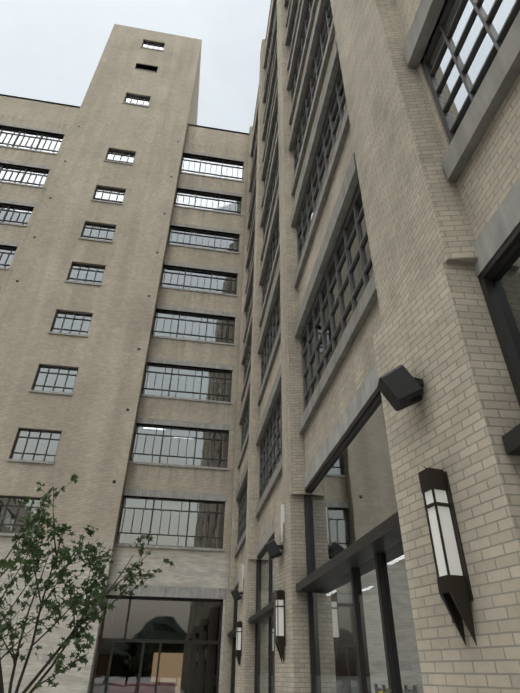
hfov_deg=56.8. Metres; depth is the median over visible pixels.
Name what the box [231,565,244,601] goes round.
floodlight
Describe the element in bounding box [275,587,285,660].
sconce
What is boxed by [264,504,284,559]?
floodlight
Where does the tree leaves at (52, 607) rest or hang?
attached to the maple tree at (30, 684)
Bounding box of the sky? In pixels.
[0,0,270,132]
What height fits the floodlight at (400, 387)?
0.390 m
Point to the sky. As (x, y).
(51, 50)
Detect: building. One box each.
[0,24,248,692]
[221,0,519,692]
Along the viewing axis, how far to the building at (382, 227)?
6.31 m
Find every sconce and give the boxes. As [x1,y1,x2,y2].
[235,621,241,663]
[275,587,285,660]
[418,465,476,646]
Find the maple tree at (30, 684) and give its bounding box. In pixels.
[0,477,173,692]
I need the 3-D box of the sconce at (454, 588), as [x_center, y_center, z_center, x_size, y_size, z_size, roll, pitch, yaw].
[1.309,1.431,3.489,0.150,1.277,0.273,12,-36,-15]
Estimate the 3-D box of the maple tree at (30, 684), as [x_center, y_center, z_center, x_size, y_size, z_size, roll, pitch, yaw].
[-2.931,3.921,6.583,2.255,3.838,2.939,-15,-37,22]
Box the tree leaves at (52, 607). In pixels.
[0,474,174,689]
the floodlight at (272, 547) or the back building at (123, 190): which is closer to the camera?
the floodlight at (272, 547)
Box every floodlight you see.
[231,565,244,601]
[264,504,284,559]
[378,365,423,411]
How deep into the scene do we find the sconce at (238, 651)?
14.66 m

